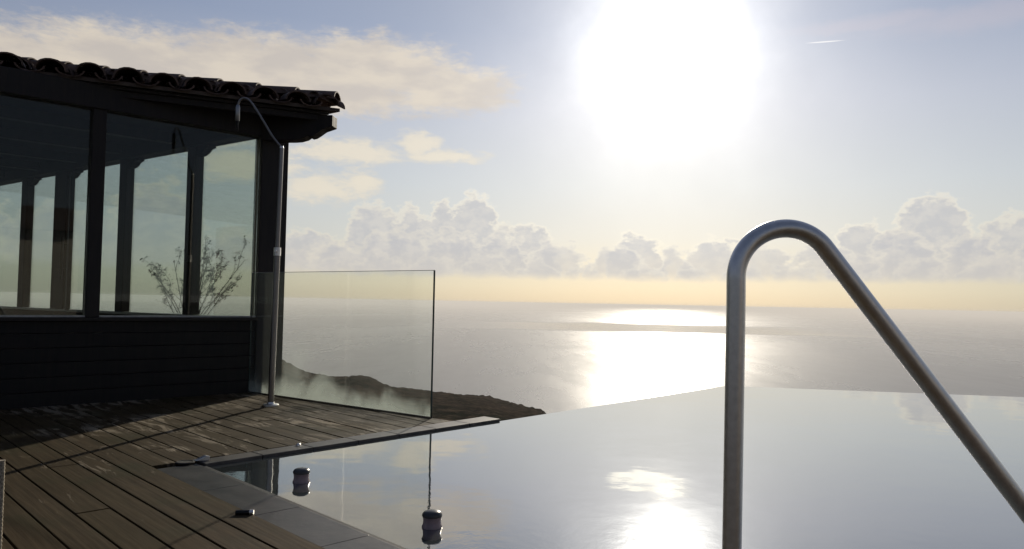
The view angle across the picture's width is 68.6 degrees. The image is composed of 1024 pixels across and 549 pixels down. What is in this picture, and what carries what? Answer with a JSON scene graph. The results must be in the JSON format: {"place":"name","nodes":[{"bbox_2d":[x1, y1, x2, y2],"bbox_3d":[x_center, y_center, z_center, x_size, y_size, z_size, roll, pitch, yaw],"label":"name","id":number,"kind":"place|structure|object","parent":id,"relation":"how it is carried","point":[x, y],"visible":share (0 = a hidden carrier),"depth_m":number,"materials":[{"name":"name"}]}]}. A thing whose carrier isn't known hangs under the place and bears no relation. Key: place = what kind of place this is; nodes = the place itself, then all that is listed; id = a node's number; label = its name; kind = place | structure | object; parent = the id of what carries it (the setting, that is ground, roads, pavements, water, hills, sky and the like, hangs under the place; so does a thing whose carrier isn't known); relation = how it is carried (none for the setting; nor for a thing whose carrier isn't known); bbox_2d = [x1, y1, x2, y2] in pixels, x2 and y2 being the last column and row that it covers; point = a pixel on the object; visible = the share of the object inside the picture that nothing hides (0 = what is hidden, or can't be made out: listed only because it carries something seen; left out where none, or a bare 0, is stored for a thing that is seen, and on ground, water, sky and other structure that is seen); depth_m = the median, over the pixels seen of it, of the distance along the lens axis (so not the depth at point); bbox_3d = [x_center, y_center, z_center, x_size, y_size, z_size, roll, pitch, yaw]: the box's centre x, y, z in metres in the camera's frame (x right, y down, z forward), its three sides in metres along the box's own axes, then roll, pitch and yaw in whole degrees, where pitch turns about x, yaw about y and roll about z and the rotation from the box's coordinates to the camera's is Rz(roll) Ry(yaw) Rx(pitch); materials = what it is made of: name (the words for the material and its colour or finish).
{"place":"outdoors","nodes":[
{"label":"outdoors","id":0,"kind":"place"},
{"bbox_2d":[140,235,249,314],"bbox_3d":[-3.409,0.329,8.043,1.097,1.549,0.514,2,-2,-18],"label":"shrub","id":1,"kind":"object","parent":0,"point":[206,262],"visible":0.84,"depth_m":8.07,"materials":[{"name":"green plant"}]},
{"bbox_2d":[193,455,209,460],"bbox_3d":[-1.604,0.948,3.876,0.084,0.026,0.026,2,-2,-18],"label":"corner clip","id":2,"kind":"object","parent":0,"point":[204,458],"visible":1,"depth_m":3.87,"materials":[{"name":"metal"}]},
{"bbox_2d":[281,360,545,420],"bbox_3d":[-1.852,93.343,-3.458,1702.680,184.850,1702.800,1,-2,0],"label":"hillside","id":3,"kind":"structure","parent":0,"point":[364,391],"depth_m":152.83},
{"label":"pool basin","id":4,"kind":"structure","parent":3,"relation":"in","visible":0},
{"bbox_2d":[201,465,406,548],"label":"overflow channel","id":5,"kind":"object","parent":4,"relation":"on","point":[367,533],"visible":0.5,"depth_m":3.04,"materials":[{"name":"black"}]},
{"bbox_2d":[209,386,1023,548],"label":"pool water","id":6,"kind":"structure","parent":4,"relation":"in","point":[834,469],"depth_m":3.75,"materials":[{"name":"blue liquid"}]},
{"bbox_2d":[292,467,309,483],"bbox_3d":[-0.992,0.958,3.535,0.081,0.092,0.081,1,-2,0],"label":"pool float","id":7,"kind":"object","parent":6,"relation":"on","point":[301,475],"visible":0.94,"depth_m":3.51,"materials":[{"name":"plastic"}]},
{"bbox_2d":[422,509,441,529],"bbox_3d":[-0.306,0.946,2.871,0.079,0.090,0.079,1,-2,0],"label":"pool float","id":8,"kind":"object","parent":6,"relation":"on","point":[431,519],"visible":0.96,"depth_m":2.84,"materials":[{"name":"plastic"}]},
{"bbox_2d":[0,295,1023,413],"bbox_3d":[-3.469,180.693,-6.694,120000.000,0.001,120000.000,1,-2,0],"label":"sea","id":9,"kind":"structure","parent":0,"point":[547,359],"depth_m":3143.33,"materials":[{"name":"liquid"}]},
{"bbox_2d":[0,0,1023,313],"label":"sky","id":10,"kind":"structure","parent":0,"point":[615,153],"materials":[{"name":"blue"}]},
{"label":"terrace base","id":11,"kind":"structure","parent":0,"visible":0},
{"bbox_2d":[158,464,400,548],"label":"wide coping","id":12,"kind":"object","parent":11,"relation":"on","point":[316,528],"visible":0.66,"depth_m":3.00,"materials":[{"name":"stone"}]},
{"bbox_2d":[722,219,1023,548],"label":"pool handrail","id":13,"kind":"object","parent":12,"relation":"on","point":[820,243],"visible":1,"depth_m":1.70,"materials":[{"name":"metal"}]},
{"bbox_2d":[195,416,499,466],"bbox_3d":[-0.883,1.156,4.681,0.160,0.302,2.209,-1,-3,42],"label":"narrow coping","id":14,"kind":"object","parent":11,"relation":"on","point":[240,457],"visible":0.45,"depth_m":4.49,"materials":[{"name":"stone"}]},
{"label":"deck frame","id":15,"kind":"structure","parent":11,"relation":"on","visible":0},
{"bbox_2d":[0,392,449,548],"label":"deck","id":16,"kind":"structure","parent":15,"relation":"on","point":[86,476],"depth_m":3.84,"materials":[{"name":"brown wood"}]},
{"bbox_2d":[0,460,5,548],"bbox_3d":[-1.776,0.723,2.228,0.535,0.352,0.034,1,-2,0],"label":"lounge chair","id":17,"kind":"object","parent":16,"relation":"on","point":[2,473],"visible":1,"depth_m":2.22,"materials":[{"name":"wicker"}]},
{"bbox_2d":[0,52,344,409],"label":"glazed veranda","id":18,"kind":"object","parent":16,"relation":"on","point":[66,124],"visible":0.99,"depth_m":6.56,"materials":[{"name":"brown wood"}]},
{"bbox_2d":[0,93,91,314],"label":"window pane","id":19,"kind":"structure","parent":18,"relation":"in","point":[0,93],"depth_m":5.88,"materials":[{"name":"clear glass"}]},
{"bbox_2d":[135,116,259,315],"bbox_3d":[-2.792,-0.464,6.398,1.279,1.626,0.008,3,-3,-43],"label":"window pane","id":20,"kind":"structure","parent":18,"relation":"in","point":[135,116],"depth_m":6.82,"materials":[{"name":"clear glass"}]},
{"bbox_2d":[175,460,194,464],"bbox_3d":[-1.666,0.956,3.825,0.092,0.007,0.092,1,-2,0],"label":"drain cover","id":21,"kind":"object","parent":16,"relation":"on","point":[182,462],"visible":1,"depth_m":3.81,"materials":[{"name":"grey metal"}]},
{"bbox_2d":[235,510,253,514],"bbox_3d":[-1.046,0.930,2.936,0.068,0.018,0.019,1,-2,-7],"label":"deck stud","id":22,"kind":"object","parent":16,"relation":"on","point":[244,512],"visible":1,"depth_m":2.93,"materials":[{"name":"black metal"}]},
{"bbox_2d":[235,97,283,406],"bbox_3d":[-2.021,-0.191,5.955,0.413,2.445,0.124,1,-2,0],"label":"outdoor shower","id":23,"kind":"object","parent":16,"relation":"on","point":[274,319],"visible":1,"depth_m":5.93,"materials":[{"name":"metal"}]},
{"bbox_2d":[248,270,434,417],"bbox_3d":[-1.460,0.521,6.092,2.196,1.094,0.022,0,-3,36],"label":"glass screen","id":24,"kind":"object","parent":16,"relation":"on","point":[367,408],"visible":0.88,"depth_m":5.80,"materials":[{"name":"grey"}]}
]}

